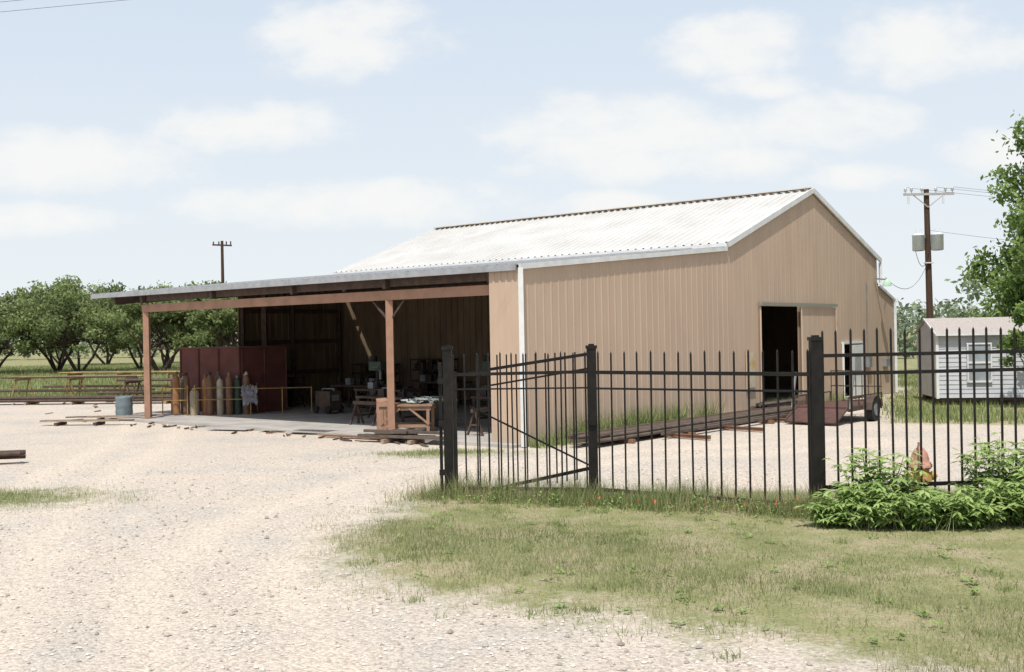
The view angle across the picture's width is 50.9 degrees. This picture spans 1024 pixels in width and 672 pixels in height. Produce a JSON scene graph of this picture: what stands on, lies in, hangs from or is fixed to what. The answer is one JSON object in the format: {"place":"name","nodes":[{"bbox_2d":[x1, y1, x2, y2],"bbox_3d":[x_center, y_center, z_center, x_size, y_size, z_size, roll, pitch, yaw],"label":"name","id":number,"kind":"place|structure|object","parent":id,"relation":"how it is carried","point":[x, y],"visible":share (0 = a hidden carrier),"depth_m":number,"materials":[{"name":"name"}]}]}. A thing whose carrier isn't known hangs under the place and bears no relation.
{"place":"outdoors","nodes":[
{"label":"outdoors","id":0,"kind":"place"},
{"bbox_2d":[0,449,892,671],"bbox_3d":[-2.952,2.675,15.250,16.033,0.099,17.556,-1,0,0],"label":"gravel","id":1,"kind":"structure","parent":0,"point":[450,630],"depth_m":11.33,"materials":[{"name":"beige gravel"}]},
{"bbox_2d":[0,328,1023,671],"bbox_3d":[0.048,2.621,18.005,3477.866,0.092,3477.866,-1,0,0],"label":"ground","id":2,"kind":"structure","parent":0,"point":[46,446],"depth_m":12.58,"materials":[{"name":"beige gravel"}]},
{"bbox_2d":[0,450,25,458],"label":"log","id":3,"kind":"object","parent":2,"relation":"on","point":[12,454],"visible":1,"depth_m":23.67,"materials":[{"name":"brown wood"}]},
{"bbox_2d":[1,302,35,357],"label":"mesquite tree","id":4,"kind":"object","parent":2,"relation":"on","point":[17,342],"visible":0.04,"depth_m":99.47,"materials":[{"name":"green plant"}]},
{"bbox_2d":[0,293,71,367],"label":"mesquite tree","id":5,"kind":"object","parent":2,"relation":"on","point":[4,336],"visible":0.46,"depth_m":92.14,"materials":[{"name":"green plant"}]},
{"bbox_2d":[0,274,109,371],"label":"mesquite tree","id":6,"kind":"object","parent":2,"relation":"on","point":[28,295],"visible":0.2,"depth_m":96.61,"materials":[{"name":"green plant"}]},
{"bbox_2d":[0,276,134,370],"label":"mesquite tree","id":7,"kind":"object","parent":2,"relation":"on","point":[49,322],"visible":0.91,"depth_m":90.59,"materials":[{"name":"green plant"}]},
{"bbox_2d":[0,375,154,396],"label":"pipe rack","id":8,"kind":"object","parent":2,"relation":"on","point":[28,379],"visible":0.81,"depth_m":49.14,"materials":[{"name":"brown metal"}]},
{"bbox_2d":[49,324,105,363],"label":"mesquite tree","id":9,"kind":"object","parent":2,"relation":"on","point":[54,358],"visible":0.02,"depth_m":123.84,"materials":[{"name":"green plant"}]},
{"bbox_2d":[0,395,170,404],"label":"steel pipe stack","id":10,"kind":"object","parent":2,"relation":"on","point":[70,399],"visible":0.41,"depth_m":45.98,"materials":[{"name":"brown metal"}]},
{"bbox_2d":[40,419,134,425],"bbox_3d":[-13.617,2.762,34.428,3.135,0.157,0.620,-1,0,7],"label":"board stack","id":11,"kind":"object","parent":2,"relation":"on","point":[94,421],"visible":1,"depth_m":34.32,"materials":[{"name":"brown wood"}]},
{"bbox_2d":[39,280,154,364],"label":"mesquite tree","id":12,"kind":"object","parent":2,"relation":"on","point":[99,291],"visible":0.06,"depth_m":120.61,"materials":[{"name":"green plant"}]},
{"bbox_2d":[43,370,179,395],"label":"pipe rack","id":13,"kind":"object","parent":2,"relation":"on","point":[168,372],"visible":0.65,"depth_m":51.99,"materials":[{"name":"metal"}]},
{"bbox_2d":[65,414,181,418],"bbox_3d":[-13.080,2.749,36.201,3.789,0.157,0.620,-1,0,-8],"label":"board stack","id":14,"kind":"object","parent":2,"relation":"on","point":[100,417],"visible":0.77,"depth_m":36.10,"materials":[{"name":"brown wood"}]},
{"bbox_2d":[115,396,132,414],"bbox_3d":[-13.457,2.467,37.304,0.584,0.760,0.584,-1,0,0],"label":"steel drum","id":15,"kind":"object","parent":2,"relation":"on","point":[123,405],"visible":0.9,"depth_m":37.07,"materials":[{"name":"blue metal"}]},
{"bbox_2d":[78,279,170,369],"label":"mesquite tree","id":16,"kind":"object","parent":2,"relation":"on","point":[113,345],"visible":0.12,"depth_m":96.83,"materials":[{"name":"green plant"}]},
{"bbox_2d":[97,378,179,394],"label":"pipe rack","id":17,"kind":"object","parent":2,"relation":"on","point":[137,392],"visible":0.43,"depth_m":46.55,"materials":[{"name":"orange metal"}]},
{"bbox_2d":[82,285,213,373],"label":"mesquite tree","id":18,"kind":"object","parent":2,"relation":"on","point":[135,310],"visible":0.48,"depth_m":83.11,"materials":[{"name":"green plant"}]},
{"bbox_2d":[105,308,211,369],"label":"mesquite tree","id":19,"kind":"object","parent":2,"relation":"on","point":[127,328],"visible":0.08,"depth_m":94.46,"materials":[{"name":"green plant"}]},
{"bbox_2d":[132,282,186,362],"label":"mesquite tree","id":20,"kind":"object","parent":2,"relation":"on","point":[166,327],"depth_m":125.35,"materials":[{"name":"green plant"}]},
{"bbox_2d":[163,280,237,346],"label":"mesquite tree","id":21,"kind":"object","parent":2,"relation":"on","point":[190,330],"visible":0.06,"depth_m":85.20,"materials":[{"name":"green plant"}]},
{"bbox_2d":[184,281,237,346],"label":"mesquite tree","id":22,"kind":"object","parent":2,"relation":"on","point":[211,320],"visible":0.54,"depth_m":79.92,"materials":[{"name":"green plant"}]},
{"bbox_2d":[212,241,231,346],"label":"utility pole","id":23,"kind":"object","parent":2,"relation":"on","point":[222,245],"visible":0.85,"depth_m":99.88,"materials":[{"name":"brown wood"}]},
{"bbox_2d":[12,402,439,447],"bbox_3d":[-11.170,2.777,36.353,5.565,0.070,28.933,-1,0,-41],"label":"scrap debris","id":24,"kind":"object","parent":2,"relation":"on","point":[287,434],"visible":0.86,"depth_m":30.28,"materials":[{"name":"brown wood"}]},
{"bbox_2d":[207,426,334,432],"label":"plywood sheets","id":25,"kind":"object","parent":2,"relation":"on","point":[238,428],"visible":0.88,"depth_m":30.74,"materials":[{"name":"wood"}]},
{"bbox_2d":[317,434,386,438],"bbox_3d":[-4.017,2.632,28.109,2.877,0.044,0.248,-1,0,31],"label":"board stack","id":26,"kind":"object","parent":2,"relation":"on","point":[339,435],"visible":0.57,"depth_m":28.25,"materials":[{"name":"brown wood"}]},
{"bbox_2d":[357,429,443,443],"bbox_3d":[-2.655,2.506,26.905,2.611,0.296,0.900,-1,0,30],"label":"board stack","id":27,"kind":"object","parent":2,"relation":"on","point":[394,435],"visible":0.91,"depth_m":26.74,"materials":[{"name":"brown wood"}]},
{"bbox_2d":[91,187,897,448],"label":"metal warehouse","id":28,"kind":"structure","parent":2,"relation":"on","point":[784,274],"depth_m":35.31,"materials":[{"name":"beige metal"}]},
{"bbox_2d":[171,375,174,413],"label":"gas cylinder","id":29,"kind":"object","parent":28,"relation":"on","point":[172,394],"visible":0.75,"depth_m":37.20,"materials":[{"name":"brown paint"}]},
{"bbox_2d":[173,372,179,415],"bbox_3d":[-11.566,1.990,37.053,0.240,1.507,0.234,-1,0,0],"label":"gas cylinder","id":30,"kind":"object","parent":28,"relation":"on","point":[176,395],"visible":0.92,"depth_m":36.96,"materials":[{"name":"orange paint"}]},
{"bbox_2d":[180,373,183,413],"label":"gas cylinder","id":31,"kind":"object","parent":28,"relation":"on","point":[181,394],"visible":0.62,"depth_m":37.45,"materials":[{"name":"beige paint"}]},
{"bbox_2d":[183,372,189,414],"bbox_3d":[-11.265,1.995,37.203,0.240,1.485,0.234,-1,0,0],"label":"gas cylinder","id":32,"kind":"object","parent":28,"relation":"on","point":[186,380],"visible":0.97,"depth_m":37.11,"materials":[{"name":"brown paint"}]},
{"bbox_2d":[190,387,199,415],"bbox_3d":[-10.911,2.247,36.954,0.320,0.969,0.312,-1,0,0],"label":"gas cylinder","id":33,"kind":"object","parent":28,"relation":"on","point":[192,412],"visible":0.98,"depth_m":36.83,"materials":[{"name":"beige paint"}]},
{"bbox_2d":[202,374,206,414],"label":"gas cylinder","id":34,"kind":"object","parent":28,"relation":"on","point":[204,407],"visible":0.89,"depth_m":37.05,"materials":[{"name":"orange paint"}]},
{"bbox_2d":[206,372,213,414],"bbox_3d":[-10.366,1.973,36.903,0.240,1.498,0.234,-1,0,0],"label":"gas cylinder","id":35,"kind":"object","parent":28,"relation":"on","point":[209,394],"visible":0.99,"depth_m":36.81,"materials":[{"name":"brown paint"}]},
{"bbox_2d":[215,371,221,413],"bbox_3d":[-10.166,1.963,37.253,0.240,1.508,0.234,-1,0,0],"label":"gas cylinder","id":36,"kind":"object","parent":28,"relation":"on","point":[217,375],"visible":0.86,"depth_m":37.17,"materials":[{"name":"brown paint"}]},
{"bbox_2d":[216,375,223,414],"bbox_3d":[-10.014,2.030,36.904,0.240,1.369,0.234,-1,0,0],"label":"gas cylinder","id":37,"kind":"object","parent":28,"relation":"on","point":[220,403],"visible":1,"depth_m":36.81,"materials":[{"name":"beige paint"}]},
{"bbox_2d":[226,372,232,414],"bbox_3d":[-9.686,1.964,36.853,0.240,1.490,0.234,-1,0,0],"label":"gas cylinder","id":38,"kind":"object","parent":28,"relation":"on","point":[229,395],"visible":1,"depth_m":36.76,"materials":[{"name":"brown paint"}]},
{"bbox_2d":[178,346,288,412],"bbox_3d":[-10.118,1.538,39.133,3.680,2.300,2.170,-1,0,40],"label":"steel storage box","id":39,"kind":"object","parent":28,"relation":"on","point":[264,366],"visible":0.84,"depth_m":38.19,"materials":[{"name":"red paint"}]},
{"bbox_2d":[162,383,311,415],"bbox_3d":[-9.387,2.178,37.121,5.080,1.050,0.995,-1,0,0],"label":"cylinder rack","id":40,"kind":"object","parent":28,"relation":"on","point":[187,388],"visible":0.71,"depth_m":36.64,"materials":[{"name":"yellow metal"}]},
{"bbox_2d":[241,385,257,405],"bbox_3d":[-8.942,2.018,36.603,0.602,0.738,0.151,-1,0,0],"label":"hanging cloth","id":41,"kind":"object","parent":40,"relation":"hanging from","point":[248,394],"visible":1,"depth_m":36.58,"materials":[{"name":"grey fabric"}]},
{"bbox_2d":[234,375,240,413],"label":"gas cylinder","id":42,"kind":"object","parent":28,"relation":"on","point":[237,395],"visible":1,"depth_m":36.96,"materials":[{"name":"green paint"}]},
{"bbox_2d":[241,373,244,413],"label":"gas cylinder","id":43,"kind":"object","parent":28,"relation":"on","point":[242,398],"visible":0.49,"depth_m":37.21,"materials":[{"name":"grey metal"}]},
{"bbox_2d":[243,371,249,413],"bbox_3d":[-9.116,1.957,36.953,0.240,1.482,0.234,-1,0,0],"label":"gas cylinder","id":44,"kind":"object","parent":28,"relation":"on","point":[246,380],"visible":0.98,"depth_m":36.86,"materials":[{"name":"brown paint"}]},
{"bbox_2d":[313,388,343,413],"bbox_3d":[-6.265,2.203,36.682,0.860,0.842,0.660,-1,0,40],"label":"welding machine","id":45,"kind":"object","parent":28,"relation":"on","point":[328,401],"visible":1,"depth_m":36.49,"materials":[{"name":"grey metal"}]},
{"bbox_2d":[330,377,383,408],"bbox_3d":[-5.525,2.054,38.666,2.000,1.130,0.900,-1,0,40],"label":"steel workbench","id":46,"kind":"object","parent":28,"relation":"on","point":[348,382],"visible":0.63,"depth_m":38.74,"materials":[{"name":"grey metal"}]},
{"bbox_2d":[349,401,376,425],"bbox_3d":[-4.240,2.289,31.612,1.200,0.740,0.606,-1,0,40],"label":"saw horse","id":47,"kind":"object","parent":28,"relation":"on","point":[356,403],"visible":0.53,"depth_m":31.75},
{"bbox_2d":[351,363,400,401],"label":"storage shelf","id":48,"kind":"object","parent":28,"relation":"on","point":[365,369],"visible":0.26,"depth_m":42.56,"materials":[{"name":"black metal"}]},
{"bbox_2d":[367,355,385,412],"bbox_3d":[-4.559,1.636,36.488,0.738,1.940,0.600,-1,0,40],"label":"drill press","id":49,"kind":"object","parent":28,"relation":"on","point":[378,367],"visible":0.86,"depth_m":36.35,"materials":[{"name":"green paint"}]},
{"bbox_2d":[367,399,400,417],"bbox_3d":[-4.035,2.280,34.045,1.200,0.740,0.606,-1,0,40],"label":"saw horse","id":50,"kind":"object","parent":28,"relation":"on","point":[371,409],"visible":0.15,"depth_m":34.20},
{"bbox_2d":[376,398,395,429],"bbox_3d":[-3.511,2.169,30.004,0.564,0.860,0.564,-1,0,0],"label":"wooden crate","id":51,"kind":"object","parent":28,"relation":"on","point":[380,401],"visible":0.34,"depth_m":29.79,"materials":[{"name":"brown wood"}]},
{"bbox_2d":[354,380,421,416],"bbox_3d":[-4.091,2.043,35.389,2.200,1.112,1.000,-1,0,40],"label":"steel workbench","id":52,"kind":"object","parent":28,"relation":"on","point":[372,385],"visible":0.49,"depth_m":35.32,"materials":[{"name":"grey metal"}]},
{"bbox_2d":[355,389,423,422],"bbox_3d":[-3.642,2.068,31.891,2.042,1.059,0.900,-1,0,40],"label":"steel workbench","id":53,"kind":"object","parent":28,"relation":"on","point":[381,393],"visible":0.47,"depth_m":31.52,"materials":[{"name":"grey metal"}]},
{"bbox_2d":[376,402,437,430],"bbox_3d":[-2.810,2.210,29.004,1.500,0.775,0.900,-1,0,6],"label":"timber work table","id":54,"kind":"object","parent":28,"relation":"on","point":[427,407],"visible":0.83,"depth_m":28.62,"materials":[{"name":"brown wood"}]},
{"bbox_2d":[401,396,442,403],"bbox_3d":[-2.241,1.722,29.002,1.532,0.238,0.832,-1,0,0],"label":"plastic sheeting","id":55,"kind":"object","parent":54,"relation":"on","point":[420,400],"visible":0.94,"depth_m":28.89,"materials":[{"name":"plastic"}]},
{"bbox_2d":[410,358,458,397],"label":"storage shelf","id":56,"kind":"object","parent":28,"relation":"on","point":[423,366],"visible":0.42,"depth_m":40.58,"materials":[{"name":"black metal"}]},
{"bbox_2d":[420,396,457,426],"bbox_3d":[-2.091,2.137,30.600,0.860,0.842,0.660,-1,0,40],"label":"welding machine","id":57,"kind":"object","parent":28,"relation":"on","point":[436,412],"visible":0.33,"depth_m":30.31,"materials":[{"name":"grey metal"}]},
{"bbox_2d":[410,374,472,407],"bbox_3d":[-2.581,1.974,39.076,2.400,1.180,0.800,-1,0,40],"label":"steel workbench","id":58,"kind":"object","parent":28,"relation":"on","point":[424,379],"visible":0.56,"depth_m":39.12,"materials":[{"name":"grey metal"}]},
{"bbox_2d":[466,407,491,435],"bbox_3d":[-0.643,2.230,27.963,0.606,0.740,1.200,-1,0,40],"label":"saw horse","id":59,"kind":"object","parent":28,"relation":"on","point":[473,411],"visible":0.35,"depth_m":27.62},
{"bbox_2d":[470,387,491,427],"bbox_3d":[-0.170,1.972,29.786,1.800,1.131,0.913,-1,0,40],"label":"steel workbench","id":60,"kind":"object","parent":28,"relation":"on","point":[483,394],"visible":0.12,"depth_m":29.92,"materials":[{"name":"grey metal"}]},
{"bbox_2d":[480,355,490,416],"bbox_3d":[-0.642,1.569,34.004,0.738,1.940,0.600,-1,0,40],"label":"drill press","id":61,"kind":"object","parent":28,"relation":"on","point":[484,361],"visible":0.26,"depth_m":34.02,"materials":[{"name":"green paint"}]},
{"bbox_2d":[842,341,863,398],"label":"entry door","id":62,"kind":"structure","parent":28,"relation":"in","point":[857,362],"depth_m":40.40,"materials":[{"name":"white metal"}]},
{"bbox_2d":[0,266,1018,360],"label":"distant trees","id":63,"kind":"object","parent":2,"relation":"on","point":[953,312],"visible":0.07,"depth_m":97.22,"materials":[{"name":"green plant"}]},
{"bbox_2d":[438,351,595,493],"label":"iron gate","id":64,"kind":"structure","parent":2,"relation":"on","point":[573,372],"depth_m":17.33,"materials":[{"name":"black metal"}]},
{"bbox_2d":[328,470,1023,669],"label":"dry grass","id":65,"kind":"structure","parent":2,"relation":"on","point":[718,503],"depth_m":15.59,"materials":[{"name":"plant"}]},
{"bbox_2d":[568,404,796,442],"bbox_3d":[5.363,2.369,29.543,1.290,0.266,12.252,-1,0,40],"label":"steel pipe stack","id":66,"kind":"object","parent":2,"relation":"on","point":[631,432],"visible":0.59,"depth_m":27.76,"materials":[{"name":"brown metal"}]},
{"bbox_2d":[666,433,710,439],"bbox_3d":[4.324,2.466,26.497,1.304,0.091,0.140,-1,0,44],"label":"steel skid","id":67,"kind":"object","parent":2,"relation":"on","point":[695,436],"visible":0.68,"depth_m":26.41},
{"bbox_2d":[583,495,804,511],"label":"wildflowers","id":68,"kind":"object","parent":2,"relation":"on","point":[697,507],"visible":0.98,"depth_m":15.22,"materials":[{"name":"red plant"}]},
{"bbox_2d":[394,484,1000,644],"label":"broadleaf weeds","id":69,"kind":"object","parent":2,"relation":"on","point":[975,590],"visible":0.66,"depth_m":13.18,"materials":[{"name":"green plant"}]},
{"bbox_2d":[661,414,787,434],"bbox_3d":[5.859,2.409,28.925,0.460,0.169,6.698,-1,0,41],"label":"steel pipe stack","id":70,"kind":"object","parent":2,"relation":"on","point":[687,430],"visible":0.69,"depth_m":28.69,"materials":[{"name":"brown metal"}]},
{"bbox_2d":[441,327,1023,506],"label":"iron fence","id":71,"kind":"object","parent":2,"relation":"on","point":[815,373],"visible":0.83,"depth_m":15.51,"materials":[{"name":"black metal"}]},
{"bbox_2d":[719,426,762,430],"bbox_3d":[6.039,2.431,28.322,1.304,0.091,0.140,-1,0,44],"label":"steel skid","id":72,"kind":"object","parent":2,"relation":"on","point":[743,428],"visible":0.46,"depth_m":28.26,"materials":[{"name":"brown metal"}]},
{"bbox_2d":[750,397,798,408],"bbox_3d":[8.620,2.232,34.197,0.850,0.403,4.413,-1,0,41],"label":"steel pipe stack","id":73,"kind":"object","parent":2,"relation":"on","point":[782,402],"visible":0.25,"depth_m":33.50,"materials":[{"name":"grey metal"}]},
{"bbox_2d":[784,370,882,423],"bbox_3d":[9.634,1.718,31.419,2.220,1.427,4.625,-1,0,38],"label":"utility trailer","id":74,"kind":"object","parent":2,"relation":"on","point":[830,409],"visible":0.65,"depth_m":30.48,"materials":[{"name":"red metal"}]},
{"bbox_2d":[794,502,874,528],"bbox_3d":[4.316,2.397,14.246,0.963,0.388,0.847,-1,0,-38],"label":"leafy shrub","id":75,"kind":"object","parent":2,"relation":"on","point":[825,519],"visible":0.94,"depth_m":14.20,"materials":[{"name":"green plant"}]},
{"bbox_2d":[807,480,896,524],"bbox_3d":[4.590,2.247,14.540,1.170,0.592,0.921,-1,0,0],"label":"leafy shrub","id":76,"kind":"object","parent":2,"relation":"on","point":[825,494],"visible":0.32,"depth_m":14.40,"materials":[{"name":"green plant"}]},
{"bbox_2d":[822,447,927,502],"bbox_3d":[4.979,2.038,14.735,1.372,0.993,0.933,-1,0,10],"label":"leafy shrub","id":77,"kind":"object","parent":2,"relation":"on","point":[884,478],"visible":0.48,"depth_m":14.69,"materials":[{"name":"green plant"}]},
{"bbox_2d":[832,481,955,529],"bbox_3d":[5.029,2.229,14.228,1.666,0.613,1.018,-1,0,0],"label":"leafy shrub","id":78,"kind":"object","parent":2,"relation":"on","point":[887,509],"visible":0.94,"depth_m":14.07,"materials":[{"name":"green plant"}]},
{"bbox_2d":[880,482,941,518],"bbox_3d":[5.435,2.254,14.605,1.130,0.547,0.799,-1,0,0],"label":"leafy shrub","id":79,"kind":"object","parent":2,"relation":"on","point":[916,488],"visible":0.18,"depth_m":14.55,"materials":[{"name":"green plant"}]},
{"bbox_2d":[904,442,937,489],"bbox_3d":[6.008,2.038,15.841,0.424,0.945,0.421,-1,0,40],"label":"gnome","id":80,"kind":"object","parent":2,"relation":"on","point":[927,465],"visible":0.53,"depth_m":15.75,"materials":[{"name":"ceramic"}]},
{"bbox_2d":[903,186,953,317],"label":"utility pole","id":81,"kind":"object","parent":2,"relation":"on","point":[927,241],"visible":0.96,"depth_m":61.82,"materials":[{"name":"brown wood"}]},
{"bbox_2d":[3,0,1010,288],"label":"power lines","id":82,"kind":"object","parent":81,"relation":"attached to","point":[913,188],"visible":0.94,"depth_m":59.85,"materials":[{"name":"black metal"}]},
{"bbox_2d":[903,485,1023,529],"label":"leafy shrub","id":83,"kind":"object","parent":2,"relation":"on","point":[965,511],"visible":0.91,"depth_m":13.97,"materials":[{"name":"green plant"}]},
{"bbox_2d":[914,317,1023,404],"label":"white portable house","id":84,"kind":"structure","parent":2,"relation":"on","point":[993,325],"depth_m":36.00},
{"bbox_2d":[947,432,1023,514],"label":"leafy shrub","id":85,"kind":"object","parent":2,"relation":"on","point":[997,463],"visible":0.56,"depth_m":14.86,"materials":[{"name":"green plant"}]},
{"bbox_2d":[959,110,1023,316],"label":"pecan tree","id":86,"kind":"object","parent":2,"relation":"on","point":[1011,294],"visible":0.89,"depth_m":42.69,"materials":[{"name":"green plant"}]},
{"bbox_2d":[972,466,1023,525],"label":"leafy shrub","id":87,"kind":"object","parent":2,"relation":"on","point":[1018,516],"visible":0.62,"depth_m":14.07,"materials":[{"name":"green plant"}]},
{"bbox_2d":[993,225,1017,270],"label":"pecan tree","id":88,"kind":"object","parent":2,"relation":"on","point":[994,226],"visible":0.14,"depth_m":56.20,"materials":[{"name":"green plant"}]},
{"bbox_2d":[994,454,1023,493],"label":"leafy shrub","id":89,"kind":"object","parent":2,"relation":"on","point":[1017,476],"visible":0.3,"depth_m":14.61,"materials":[{"name":"green plant"}]},
{"bbox_2d":[995,300,1023,366],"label":"pecan sapling","id":90,"kind":"object","parent":2,"relation":"on","point":[1007,344],"visible":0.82,"depth_m":33.90,"materials":[{"name":"green plant"}]},
{"bbox_2d":[0,362,1023,521],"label":"meadow grass","id":91,"kind":"structure","parent":0,"point":[926,412],"depth_m":32.68,"materials":[{"name":"green plant"}]},
{"bbox_2d":[0,0,1023,343],"label":"sky","id":92,"kind":"structure","parent":0,"point":[309,137],"materials":[{"name":"blue"}]},
{"bbox_2d":[279,478,1023,671],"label":"grass","id":93,"kind":"structure","parent":0,"point":[590,562],"depth_m":11.81,"materials":[{"name":"green plant"}]},
{"bbox_2d":[340,466,1023,670],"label":"tall grass","id":94,"kind":"structure","parent":0,"point":[576,496],"depth_m":15.64,"materials":[{"name":"green plant"}]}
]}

